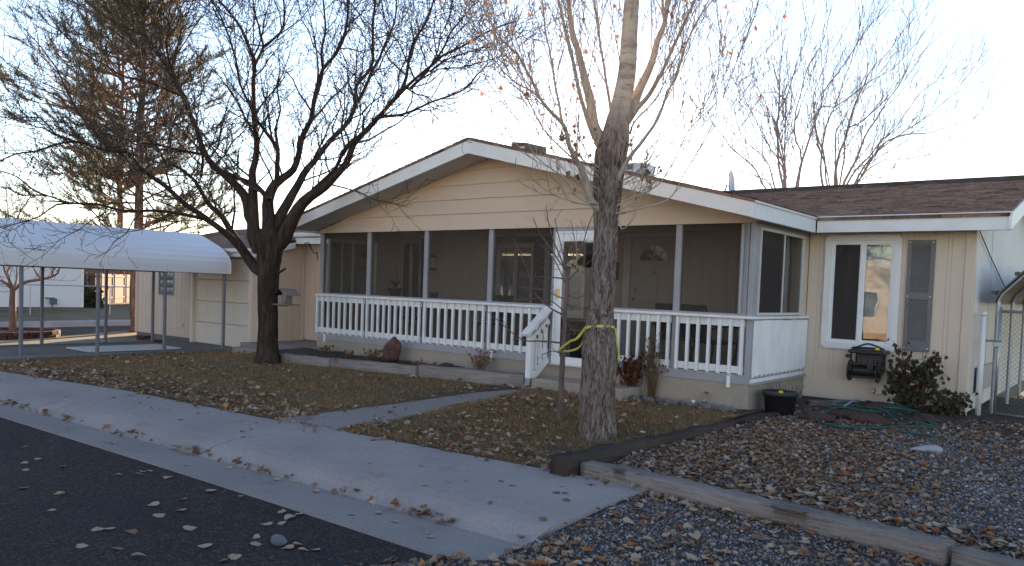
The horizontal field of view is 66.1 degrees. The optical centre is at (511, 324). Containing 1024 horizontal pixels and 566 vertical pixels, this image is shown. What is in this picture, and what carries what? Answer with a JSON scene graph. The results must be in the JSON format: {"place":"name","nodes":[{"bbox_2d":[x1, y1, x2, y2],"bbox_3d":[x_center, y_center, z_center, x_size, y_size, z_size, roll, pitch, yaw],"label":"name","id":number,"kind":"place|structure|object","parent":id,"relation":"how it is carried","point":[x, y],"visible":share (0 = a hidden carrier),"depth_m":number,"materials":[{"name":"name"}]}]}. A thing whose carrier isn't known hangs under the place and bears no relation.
{"place":"outdoors","nodes":[
{"label":"outdoors","id":0,"kind":"place"},
{"bbox_2d":[0,302,129,321],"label":"lawn","id":1,"kind":"structure","parent":0,"point":[119,311],"depth_m":31.70,"materials":[{"name":"plant"}]},
{"bbox_2d":[0,176,51,220],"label":"distant tree","id":2,"kind":"object","parent":1,"relation":"on","point":[4,207],"visible":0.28,"depth_m":51.48,"materials":[{"name":"grey plant"}]},
{"bbox_2d":[0,266,83,310],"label":"white building","id":3,"kind":"structure","parent":1,"relation":"on","point":[63,297],"depth_m":34.38,"materials":[{"name":"paint"}]},
{"bbox_2d":[0,283,129,314],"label":"chain link fence","id":4,"kind":"object","parent":1,"relation":"on","point":[71,285],"visible":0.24,"depth_m":31.54,"materials":[{"name":"metal"}]},
{"bbox_2d":[81,274,108,307],"bbox_3d":[-20.797,-1.533,38.852,1.583,1.875,1.708,2,3,-6],"label":"dark shrub","id":5,"kind":"object","parent":1,"relation":"on","point":[89,298],"visible":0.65,"depth_m":38.50,"materials":[{"name":"green plant"}]},
{"bbox_2d":[84,272,129,303],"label":"wooden fence","id":6,"kind":"object","parent":1,"relation":"on","point":[119,294],"visible":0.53,"depth_m":45.46,"materials":[{"name":"brown wood"}]},
{"bbox_2d":[84,269,130,274],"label":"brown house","id":7,"kind":"structure","parent":1,"relation":"on","point":[101,271],"depth_m":58.02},
{"bbox_2d":[9,0,211,274],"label":"pine tree","id":8,"kind":"object","parent":1,"relation":"on","point":[124,88],"visible":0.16,"depth_m":50.75,"materials":[{"name":"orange plant"}]},
{"bbox_2d":[0,331,136,341],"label":"side verge","id":9,"kind":"structure","parent":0,"point":[123,334],"depth_m":20.51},
{"bbox_2d":[0,327,60,339],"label":"brick ring","id":10,"kind":"object","parent":9,"relation":"on","point":[28,332],"visible":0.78,"depth_m":19.58,"materials":[{"name":"brick"}]},
{"bbox_2d":[0,266,80,330],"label":"pruned tree","id":11,"kind":"object","parent":10,"relation":"in","point":[12,308],"visible":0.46,"depth_m":19.75,"materials":[{"name":"brown plant"}]},
{"bbox_2d":[0,0,267,331],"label":"pine tree","id":12,"kind":"object","parent":9,"relation":"on","point":[116,201],"visible":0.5,"depth_m":22.36,"materials":[{"name":"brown plant"}]},
{"bbox_2d":[8,326,129,338],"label":"side street","id":13,"kind":"structure","parent":0,"point":[77,330],"depth_m":24.84,"materials":[{"name":"asphalt"}]},
{"bbox_2d":[0,320,129,327],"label":"kerb","id":14,"kind":"structure","parent":13,"relation":"on","point":[67,323],"depth_m":26.18,"materials":[{"name":"concrete"}]},
{"bbox_2d":[0,337,231,357],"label":"driveway","id":15,"kind":"structure","parent":0,"point":[49,350],"depth_m":17.66,"materials":[{"name":"concrete"}]},
{"bbox_2d":[0,218,230,359],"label":"carport","id":16,"kind":"object","parent":15,"relation":"on","point":[154,251],"visible":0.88,"depth_m":16.09,"materials":[{"name":"white paint"}]},
{"bbox_2d":[66,344,180,351],"bbox_3d":[-8.531,0.525,17.335,1.100,0.027,2.000,4,3,39],"label":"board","id":17,"kind":"object","parent":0,"point":[124,348],"visible":1,"depth_m":17.18,"materials":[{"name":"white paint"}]},
{"bbox_2d":[0,418,432,565],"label":"street","id":18,"kind":"structure","parent":0,"point":[100,493],"depth_m":5.47,"materials":[{"name":"asphalt"}]},
{"bbox_2d":[75,543,88,547],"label":"fallen leaf","id":19,"kind":"object","parent":18,"relation":"on","point":[82,545],"visible":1,"depth_m":4.88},
{"bbox_2d":[123,529,137,533],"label":"fallen leaf","id":20,"kind":"object","parent":18,"relation":"on","point":[133,531],"visible":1,"depth_m":5.20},
{"bbox_2d":[183,525,196,530],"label":"fallen leaf","id":21,"kind":"object","parent":18,"relation":"on","point":[188,527],"visible":1,"depth_m":5.31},
{"bbox_2d":[198,543,211,547],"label":"fallen leaf","id":22,"kind":"object","parent":18,"relation":"on","point":[205,545],"visible":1,"depth_m":4.97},
{"bbox_2d":[228,553,240,559],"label":"fallen leaf","id":23,"kind":"object","parent":18,"relation":"on","point":[234,556],"visible":1,"depth_m":4.79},
{"bbox_2d":[0,403,521,560],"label":"gutter","id":24,"kind":"object","parent":18,"relation":"on","point":[407,531],"visible":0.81,"depth_m":6.18,"materials":[{"name":"concrete"}]},
{"bbox_2d":[0,372,638,537],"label":"leaf litter in gutter","id":25,"kind":"object","parent":24,"relation":"on","point":[426,511],"visible":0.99,"depth_m":7.50,"materials":[{"name":"plant"}]},
{"bbox_2d":[270,534,286,545],"bbox_3d":[-1.499,1.391,5.055,0.126,0.076,0.091,4,3,39],"label":"cobble","id":26,"kind":"object","parent":18,"relation":"on","point":[278,540],"visible":1,"depth_m":5.02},
{"bbox_2d":[232,344,316,353],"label":"patio slab","id":27,"kind":"structure","parent":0,"point":[248,349],"depth_m":16.31,"materials":[{"name":"concrete"}]},
{"bbox_2d":[240,340,316,345],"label":"patio slab","id":28,"kind":"structure","parent":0,"point":[280,342],"depth_m":17.73,"materials":[{"name":"concrete"}]},
{"bbox_2d":[0,371,644,545],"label":"pavement","id":29,"kind":"structure","parent":0,"point":[326,459],"depth_m":7.02,"materials":[{"name":"concrete"}]},
{"bbox_2d":[252,347,538,377],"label":"planter soil","id":30,"kind":"structure","parent":0,"point":[316,352],"depth_m":14.30,"materials":[{"name":"soil"}]},
{"bbox_2d":[316,345,333,352],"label":"dried plant","id":31,"kind":"object","parent":30,"relation":"on","point":[327,348],"visible":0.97,"depth_m":14.65,"materials":[{"name":"brown plant"}]},
{"bbox_2d":[344,349,353,357],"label":"dried plant","id":32,"kind":"object","parent":30,"relation":"on","point":[351,354],"visible":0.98,"depth_m":13.98,"materials":[{"name":"brown plant"}]},
{"bbox_2d":[360,348,383,360],"bbox_3d":[-2.391,0.530,13.560,0.438,0.288,0.419,2,3,-3],"label":"dried plant","id":33,"kind":"object","parent":30,"relation":"on","point":[371,354],"visible":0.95,"depth_m":13.56,"materials":[{"name":"brown plant"}]},
{"bbox_2d":[330,358,417,375],"bbox_3d":[-2.243,0.726,12.833,1.767,0.246,0.199,4,3,29],"label":"landscape timber","id":34,"kind":"object","parent":30,"relation":"on","point":[376,366],"visible":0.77,"depth_m":12.74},
{"bbox_2d":[383,337,400,361],"bbox_3d":[-2.056,0.428,13.493,0.303,0.437,0.291,4,3,39],"label":"boulder","id":35,"kind":"object","parent":30,"relation":"on","point":[392,349],"visible":1,"depth_m":13.40,"materials":[{"name":"stone"}]},
{"bbox_2d":[409,357,436,364],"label":"dried plant","id":36,"kind":"object","parent":30,"relation":"on","point":[421,362],"visible":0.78,"depth_m":12.78,"materials":[{"name":"brown plant"}]},
{"bbox_2d":[438,362,454,366],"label":"boulder","id":37,"kind":"object","parent":30,"relation":"on","point":[445,364],"visible":0.46,"depth_m":12.64,"materials":[{"name":"grey stone"}]},
{"bbox_2d":[466,349,496,369],"bbox_3d":[-0.486,0.591,12.284,0.407,0.418,0.401,4,3,39],"label":"dried plant","id":38,"kind":"object","parent":30,"relation":"on","point":[477,362],"visible":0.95,"depth_m":12.27,"materials":[{"name":"brown plant"}]},
{"bbox_2d":[0,0,1023,255],"label":"sky","id":39,"kind":"structure","parent":0,"point":[1001,152],"materials":[{"name":"white"}]},
{"bbox_2d":[41,339,1023,460],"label":"ground","id":40,"kind":"structure","parent":0,"point":[1021,397],"depth_m":12.01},
{"bbox_2d":[0,350,524,420],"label":"lawn beside tree","id":41,"kind":"structure","parent":40,"relation":"on","point":[443,393],"depth_m":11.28,"materials":[{"name":"brown plant"}]},
{"bbox_2d":[0,0,592,364],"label":"bare locust tree","id":42,"kind":"object","parent":41,"relation":"on","point":[269,241],"visible":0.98,"depth_m":13.38,"materials":[{"name":"brown plant"}]},
{"bbox_2d":[271,288,300,306],"bbox_3d":[-3.875,-0.453,13.278,0.590,0.302,0.300,4,3,39],"label":"bird feeder","id":43,"kind":"object","parent":42,"relation":"attached to","point":[286,296],"visible":1,"depth_m":13.14,"materials":[{"name":"wood"}]},
{"bbox_2d":[280,353,329,366],"bbox_3d":[-3.529,0.645,13.527,1.119,0.232,0.187,3,3,28],"label":"landscape timber","id":44,"kind":"object","parent":41,"relation":"on","point":[308,360],"visible":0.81,"depth_m":13.44,"materials":[{"name":"wood"}]},
{"bbox_2d":[0,350,741,466],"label":"leaf litter on lawn","id":45,"kind":"object","parent":41,"relation":"on","point":[224,403],"visible":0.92,"depth_m":9.77,"materials":[{"name":"plant"}]},
{"bbox_2d":[417,364,524,386],"bbox_3d":[-0.622,0.812,11.947,1.887,0.273,0.195,4,3,29],"label":"landscape timber","id":46,"kind":"object","parent":41,"relation":"on","point":[499,378],"visible":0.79,"depth_m":11.86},
{"bbox_2d":[281,389,530,436],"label":"walkway","id":47,"kind":"structure","parent":40,"relation":"on","point":[335,419],"depth_m":9.32,"materials":[{"name":"concrete"}]},
{"bbox_2d":[339,389,758,474],"bbox_3d":[0.591,1.097,9.166,3.020,0.162,4.385,4,3,39],"label":"lawn strip","id":48,"kind":"object","parent":40,"relation":"on","point":[576,430],"visible":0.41,"depth_m":8.64,"materials":[{"name":"brown plant"}]},
{"bbox_2d":[483,200,593,420],"bbox_3d":[0.285,-0.188,8.989,1.360,2.555,0.826,2,3,0],"label":"fruit sapling","id":49,"kind":"object","parent":48,"relation":"on","point":[560,413],"visible":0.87,"depth_m":8.93,"materials":[{"name":"brown plant"}]},
{"bbox_2d":[338,389,740,467],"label":"grass by walkway","id":50,"kind":"structure","parent":48,"relation":"on","point":[395,434],"depth_m":8.75,"materials":[{"name":"plant"}]},
{"bbox_2d":[439,0,789,441],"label":"cottonwood tree","id":51,"kind":"object","parent":48,"relation":"on","point":[599,350],"visible":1,"depth_m":8.05,"materials":[{"name":"brown plant"}]},
{"bbox_2d":[558,325,619,359],"bbox_3d":[0.694,0.165,8.469,0.385,0.370,0.983,0,3,-35],"label":"tie strap","id":52,"kind":"object","parent":51,"relation":"attached to","point":[578,336],"visible":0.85,"depth_m":8.20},
{"bbox_2d":[719,406,728,411],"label":"edging stone","id":53,"kind":"object","parent":48,"relation":"on","point":[724,408],"visible":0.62,"depth_m":9.69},
{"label":"flower bed","id":54,"kind":"structure","parent":48,"relation":"on","visible":0},
{"bbox_2d":[617,351,650,386],"bbox_3d":[1.627,0.691,10.795,0.484,0.667,0.604,0,3,-37],"label":"dead flower clump","id":55,"kind":"object","parent":54,"relation":"on","point":[632,370],"visible":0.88,"depth_m":10.69,"materials":[{"name":"plant"}]},
{"bbox_2d":[639,329,668,397],"bbox_3d":[1.913,0.555,10.603,0.465,0.975,0.411,4,3,39],"label":"dead flower clump","id":56,"kind":"object","parent":54,"relation":"on","point":[653,384],"visible":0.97,"depth_m":10.56,"materials":[{"name":"plant"}]},
{"bbox_2d":[135,137,1023,420],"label":"house","id":57,"kind":"structure","parent":40,"relation":"on","point":[805,287],"depth_m":11.98,"materials":[{"name":"beige paint"}]},
{"bbox_2d":[158,272,173,295],"bbox_3d":[-8.951,-1.167,20.432,0.780,0.830,0.080,4,3,39],"label":"glass block window","id":58,"kind":"structure","parent":57,"relation":"in","point":[170,275],"depth_m":20.36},
{"bbox_2d":[195,258,248,346],"bbox_3d":[-6.947,-0.533,18.890,2.444,2.092,0.044,4,3,39],"label":"garage door","id":59,"kind":"structure","parent":57,"relation":"in","point":[207,311],"depth_m":18.81,"materials":[{"name":"beige paint"}]},
{"bbox_2d":[327,239,374,294],"bbox_3d":[-3.214,-1.122,15.758,0.062,1.070,1.150,4,3,39],"label":"window","id":60,"kind":"structure","parent":57,"relation":"in","point":[347,260],"depth_m":15.71,"materials":[{"name":"grey glass"}]},
{"bbox_2d":[379,300,422,335],"bbox_3d":[-2.229,-0.114,15.765,1.200,0.740,0.330,4,3,39],"label":"bench","id":61,"kind":"object","parent":57,"relation":"on","point":[387,319],"visible":0.09,"depth_m":15.97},
{"bbox_2d":[388,279,401,296],"bbox_3d":[-2.346,-0.715,15.804,0.290,0.445,0.290,4,3,39],"label":"flower pot","id":62,"kind":"object","parent":61,"relation":"on","point":[394,291],"visible":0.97,"depth_m":15.71,"materials":[{"name":"ceramic"}]},
{"bbox_2d":[398,240,421,297],"bbox_3d":[-2.113,-1.079,16.477,0.640,1.370,0.100,4,3,39],"label":"window","id":63,"kind":"structure","parent":57,"relation":"in","point":[410,250],"depth_m":16.46,"materials":[{"name":"grey glass"}]},
{"bbox_2d":[397,292,437,336],"bbox_3d":[-1.823,-0.159,15.123,0.653,0.923,0.569,1,3,-31],"label":"patio chair","id":64,"kind":"object","parent":57,"relation":"on","point":[433,294],"visible":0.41,"depth_m":15.10,"materials":[{"name":"black metal"}]},
{"bbox_2d":[430,252,437,269],"bbox_3d":[-1.657,-1.284,16.003,0.300,0.365,0.117,4,3,39],"label":"wall ornament","id":65,"kind":"object","parent":57,"relation":"attached to","point":[433,261],"depth_m":15.94,"materials":[{"name":"beige metal"}]},
{"bbox_2d":[440,252,448,272],"bbox_3d":[-1.357,-1.247,15.820,0.200,0.420,0.027,4,3,39],"label":"wall ornament","id":66,"kind":"object","parent":57,"relation":"attached to","point":[441,262],"depth_m":15.80,"materials":[{"name":"beige metal"}]},
{"bbox_2d":[476,295,513,343],"bbox_3d":[-0.304,-0.054,14.031,0.569,0.923,0.653,3,3,19],"label":"patio chair","id":67,"kind":"object","parent":57,"relation":"on","point":[502,298],"visible":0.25,"depth_m":14.21,"materials":[{"name":"black metal"}]},
{"bbox_2d":[495,243,533,302],"bbox_3d":[0.064,-0.875,14.728,0.880,1.280,0.100,4,3,39],"label":"window","id":68,"kind":"structure","parent":57,"relation":"in","point":[503,250],"depth_m":14.73,"materials":[{"name":"black glass"}]},
{"bbox_2d":[512,142,545,152],"bbox_3d":[0.242,-2.821,14.201,0.454,0.867,0.700,4,3,39],"label":"evaporative cooler","id":69,"kind":"object","parent":57,"relation":"on","point":[523,145],"visible":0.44,"depth_m":13.96,"materials":[{"name":"grey metal"}]},
{"bbox_2d":[543,242,585,315],"bbox_3d":[0.952,-0.810,14.015,0.880,1.280,0.100,4,3,39],"label":"window","id":70,"kind":"structure","parent":57,"relation":"in","point":[547,265],"depth_m":13.96,"materials":[{"name":"grey glass"}]},
{"bbox_2d":[551,231,593,365],"bbox_3d":[0.969,-0.370,11.383,0.900,1.950,0.069,4,3,39],"label":"storm door","id":71,"kind":"structure","parent":57,"relation":"in","point":[574,358],"depth_m":11.54,"materials":[{"name":"white plastic"}]},
{"bbox_2d":[625,162,654,175],"bbox_3d":[2.215,-2.489,14.153,0.515,0.752,0.510,4,3,39],"label":"roof vent","id":72,"kind":"object","parent":57,"relation":"on","point":[650,167],"visible":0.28,"depth_m":13.92,"materials":[{"name":"metal"}]},
{"bbox_2d":[629,236,675,358],"bbox_3d":[2.298,-0.448,12.893,0.860,1.985,0.120,4,3,39],"label":"front door","id":73,"kind":"structure","parent":57,"relation":"in","point":[653,257],"depth_m":12.93,"materials":[{"name":"beige paint"}]},
{"bbox_2d":[653,303,692,361],"bbox_3d":[2.327,0.163,11.363,0.569,0.923,0.653,3,3,19],"label":"patio chair","id":74,"kind":"object","parent":57,"relation":"on","point":[663,306],"visible":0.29,"depth_m":11.12,"materials":[{"name":"black metal"}]},
{"bbox_2d":[685,304,743,374],"bbox_3d":[2.760,0.205,10.764,0.653,0.923,0.569,1,3,-21],"label":"patio chair","id":75,"kind":"object","parent":57,"relation":"on","point":[703,327],"visible":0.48,"depth_m":10.62,"materials":[{"name":"black metal"}]},
{"bbox_2d":[724,170,734,191],"bbox_3d":[4.292,-2.774,15.625,0.226,0.572,0.558,3,3,24],"label":"satellite dish","id":76,"kind":"object","parent":57,"relation":"attached to","point":[731,183],"visible":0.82,"depth_m":15.71,"materials":[{"name":"metal"}]},
{"bbox_2d":[756,227,805,315],"bbox_3d":[3.609,-0.675,10.535,0.052,1.113,1.645,4,3,39],"label":"window","id":77,"kind":"structure","parent":57,"relation":"in","point":[781,254],"depth_m":10.49,"materials":[{"name":"glass"}]},
{"bbox_2d":[820,234,902,351],"bbox_3d":[4.857,-0.438,10.918,0.995,1.590,0.160,4,3,39],"label":"window","id":78,"kind":"structure","parent":57,"relation":"in","point":[861,288],"depth_m":10.89,"materials":[{"name":"glass"}]},
{"bbox_2d":[845,343,889,382],"bbox_3d":[4.809,0.515,10.645,0.490,0.536,0.403,4,3,39],"label":"hose reel","id":79,"kind":"object","parent":57,"relation":"attached to","point":[870,361],"visible":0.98,"depth_m":10.57,"materials":[{"name":"black plastic"}]},
{"bbox_2d":[975,363,991,391],"bbox_3d":[6.778,0.741,11.213,0.010,0.340,1.850,4,3,39],"label":"plastic sheet","id":80,"kind":"object","parent":57,"relation":"attached to","point":[987,374],"visible":0.5,"depth_m":11.15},
{"bbox_2d":[370,397,1023,565],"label":"gravel bed","id":81,"kind":"object","parent":40,"relation":"on","point":[986,415],"visible":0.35,"depth_m":5.59,"materials":[{"name":"gravel"}]},
{"bbox_2d":[488,555,500,560],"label":"fallen leaf","id":82,"kind":"object","parent":81,"relation":"on","point":[493,557],"visible":0.96,"depth_m":4.78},
{"bbox_2d":[545,557,555,563],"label":"fallen leaf","id":83,"kind":"object","parent":81,"relation":"on","point":[550,561],"visible":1,"depth_m":4.75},
{"bbox_2d":[623,517,635,524],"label":"fallen leaf","id":84,"kind":"object","parent":81,"relation":"on","point":[627,520],"visible":1,"depth_m":5.47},
{"bbox_2d":[550,406,805,476],"bbox_3d":[2.166,1.192,8.590,0.196,0.201,5.243,4,4,43],"label":"landscape timber","id":85,"kind":"object","parent":81,"relation":"on","point":[566,464],"visible":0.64,"depth_m":7.35,"materials":[{"name":"wood"}]},
{"bbox_2d":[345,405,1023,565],"bbox_3d":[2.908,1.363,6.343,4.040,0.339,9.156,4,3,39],"label":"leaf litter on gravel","id":86,"kind":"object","parent":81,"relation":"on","point":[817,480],"visible":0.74,"depth_m":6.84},
{"bbox_2d":[688,533,700,539],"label":"fallen leaf","id":87,"kind":"object","parent":86,"relation":"on","point":[696,536],"visible":1,"depth_m":5.21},
{"bbox_2d":[686,553,698,560],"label":"fallen leaf","id":88,"kind":"object","parent":81,"relation":"on","point":[691,556],"visible":1,"depth_m":4.86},
{"bbox_2d":[580,460,954,565],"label":"landscape timber","id":89,"kind":"object","parent":81,"relation":"on","point":[924,546],"visible":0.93,"depth_m":5.48,"materials":[{"name":"wood"}]},
{"bbox_2d":[762,389,798,415],"bbox_3d":[3.359,0.985,9.867,0.450,0.325,0.447,4,3,39],"label":"plant pot","id":90,"kind":"object","parent":81,"relation":"on","point":[781,402],"visible":0.94,"depth_m":9.71,"materials":[{"name":"black plastic"}]},
{"bbox_2d":[794,547,807,553],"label":"fallen leaf","id":91,"kind":"object","parent":81,"relation":"on","point":[801,549],"visible":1,"depth_m":4.94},
{"bbox_2d":[799,411,835,422],"bbox_3d":[3.640,1.109,9.379,0.420,0.127,0.254,4,3,39],"label":"red rock","id":92,"kind":"object","parent":81,"relation":"on","point":[824,417],"visible":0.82,"depth_m":9.30,"materials":[{"name":"stone"}]},
{"bbox_2d":[806,399,861,405],"bbox_3d":[4.325,1.084,10.572,0.786,0.134,0.121,1,3,-15],"label":"landscape timber","id":93,"kind":"object","parent":81,"relation":"on","point":[820,402],"visible":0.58,"depth_m":10.52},
{"bbox_2d":[847,413,890,425],"bbox_3d":[4.227,1.130,9.318,0.467,0.143,0.282,4,3,39],"label":"red rock","id":94,"kind":"object","parent":81,"relation":"on","point":[872,419],"visible":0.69,"depth_m":9.21,"materials":[{"name":"stone"}]},
{"bbox_2d":[764,397,979,433],"bbox_3d":[4.596,1.132,10.068,2.210,0.084,1.620,4,3,39],"label":"rose bed","id":95,"kind":"object","parent":81,"relation":"on","point":[801,402],"visible":0.34,"depth_m":9.82,"materials":[{"name":"soil"}]},
{"bbox_2d":[766,383,803,399],"bbox_3d":[3.546,0.908,10.245,0.526,0.365,0.447,3,3,20],"label":"dry grass tuft","id":96,"kind":"object","parent":95,"relation":"on","point":[797,388],"visible":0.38,"depth_m":10.25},
{"bbox_2d":[829,409,861,418],"bbox_3d":[4.103,1.120,9.640,0.416,0.144,0.254,4,3,39],"label":"red rock","id":97,"kind":"object","parent":95,"relation":"on","point":[842,413],"visible":0.63,"depth_m":9.57,"materials":[{"name":"stone"}]},
{"bbox_2d":[836,398,873,405],"bbox_3d":[4.516,1.041,10.345,0.865,0.092,0.318,1,3,-28],"label":"garden hose","id":98,"kind":"object","parent":95,"relation":"on","point":[850,402],"visible":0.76,"depth_m":10.39,"materials":[{"name":"grey rubber"}]},
{"bbox_2d":[862,401,913,412],"bbox_3d":[4.878,1.117,10.213,0.653,0.198,0.265,4,3,39],"label":"red rock","id":99,"kind":"object","parent":95,"relation":"on","point":[874,404],"visible":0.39,"depth_m":10.18,"materials":[{"name":"stone"}]},
{"bbox_2d":[879,338,949,412],"bbox_3d":[5.154,0.700,10.009,0.575,1.001,0.790,1,3,-21],"label":"rose bush","id":100,"kind":"object","parent":95,"relation":"on","point":[908,389],"visible":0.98,"depth_m":9.98,"materials":[{"name":"green plant"}]},
{"bbox_2d":[906,413,940,423],"bbox_3d":[4.967,1.153,9.502,0.368,0.147,0.242,4,3,39],"label":"red rock","id":101,"kind":"object","parent":95,"relation":"on","point":[917,417],"visible":0.56,"depth_m":9.42,"materials":[{"name":"stone"}]},
{"bbox_2d":[919,405,936,412],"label":"red rock","id":102,"kind":"object","parent":95,"relation":"on","point":[926,407],"visible":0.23,"depth_m":10.14,"materials":[{"name":"stone"}]},
{"bbox_2d":[925,379,978,418],"bbox_3d":[5.470,0.954,9.822,0.596,0.540,0.474,4,3,39],"label":"rose bush","id":103,"kind":"object","parent":95,"relation":"on","point":[950,406],"visible":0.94,"depth_m":9.76,"materials":[{"name":"green plant"}]},
{"bbox_2d":[815,405,940,436],"bbox_3d":[4.355,1.085,9.381,1.300,0.166,1.580,3,3,26],"label":"garden hose","id":104,"kind":"object","parent":81,"relation":"on","point":[910,410],"visible":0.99,"depth_m":9.17,"materials":[{"name":"green rubber"}]},
{"bbox_2d":[910,445,942,452],"bbox_3d":[4.105,1.241,7.786,0.322,0.096,0.126,2,3,-3],"label":"pale rock","id":105,"kind":"object","parent":81,"relation":"on","point":[933,448],"visible":0.81,"depth_m":7.75,"materials":[{"name":"stone"}]},
{"bbox_2d":[947,526,961,533],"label":"fallen leaf","id":106,"kind":"object","parent":81,"relation":"on","point":[955,530],"visible":1,"depth_m":5.30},
{"bbox_2d":[975,311,987,414],"bbox_3d":[6.095,0.548,10.226,0.080,1.425,0.078,4,3,39],"label":"fence post","id":107,"kind":"object","parent":81,"relation":"on","point":[982,338],"visible":0.87,"depth_m":10.20,"materials":[{"name":"white plastic"}]},
{"bbox_2d":[951,545,1023,565],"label":"landscape timber","id":108,"kind":"object","parent":81,"relation":"on","point":[963,555],"visible":1,"depth_m":4.62,"materials":[{"name":"wood"}]},
{"bbox_2d":[989,270,1023,413],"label":"tube shelter","id":109,"kind":"object","parent":81,"relation":"on","point":[1012,292],"visible":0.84,"depth_m":11.22,"materials":[{"name":"metal"}]},
{"bbox_2d":[672,0,904,187],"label":"bare elm tree","id":110,"kind":"object","parent":40,"relation":"on","point":[779,133],"visible":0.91,"depth_m":26.98,"materials":[{"name":"brown plant"}]},
{"bbox_2d":[795,0,1017,185],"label":"bare elm tree","id":111,"kind":"object","parent":40,"relation":"on","point":[879,147],"visible":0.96,"depth_m":28.00,"materials":[{"name":"brown plant"}]},
{"bbox_2d":[732,339,737,365],"bbox_3d":[3.289,0.323,11.158,0.740,0.694,0.740,4,3,39],"label":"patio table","id":112,"kind":"object","parent":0,"point":[734,357],"visible":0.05,"depth_m":11.00,"materials":[{"name":"black metal"}]},
{"bbox_2d":[985,307,1023,418],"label":"chain link gate","id":113,"kind":"structure","parent":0,"point":[997,344],"depth_m":10.19,"materials":[{"name":"metal"}]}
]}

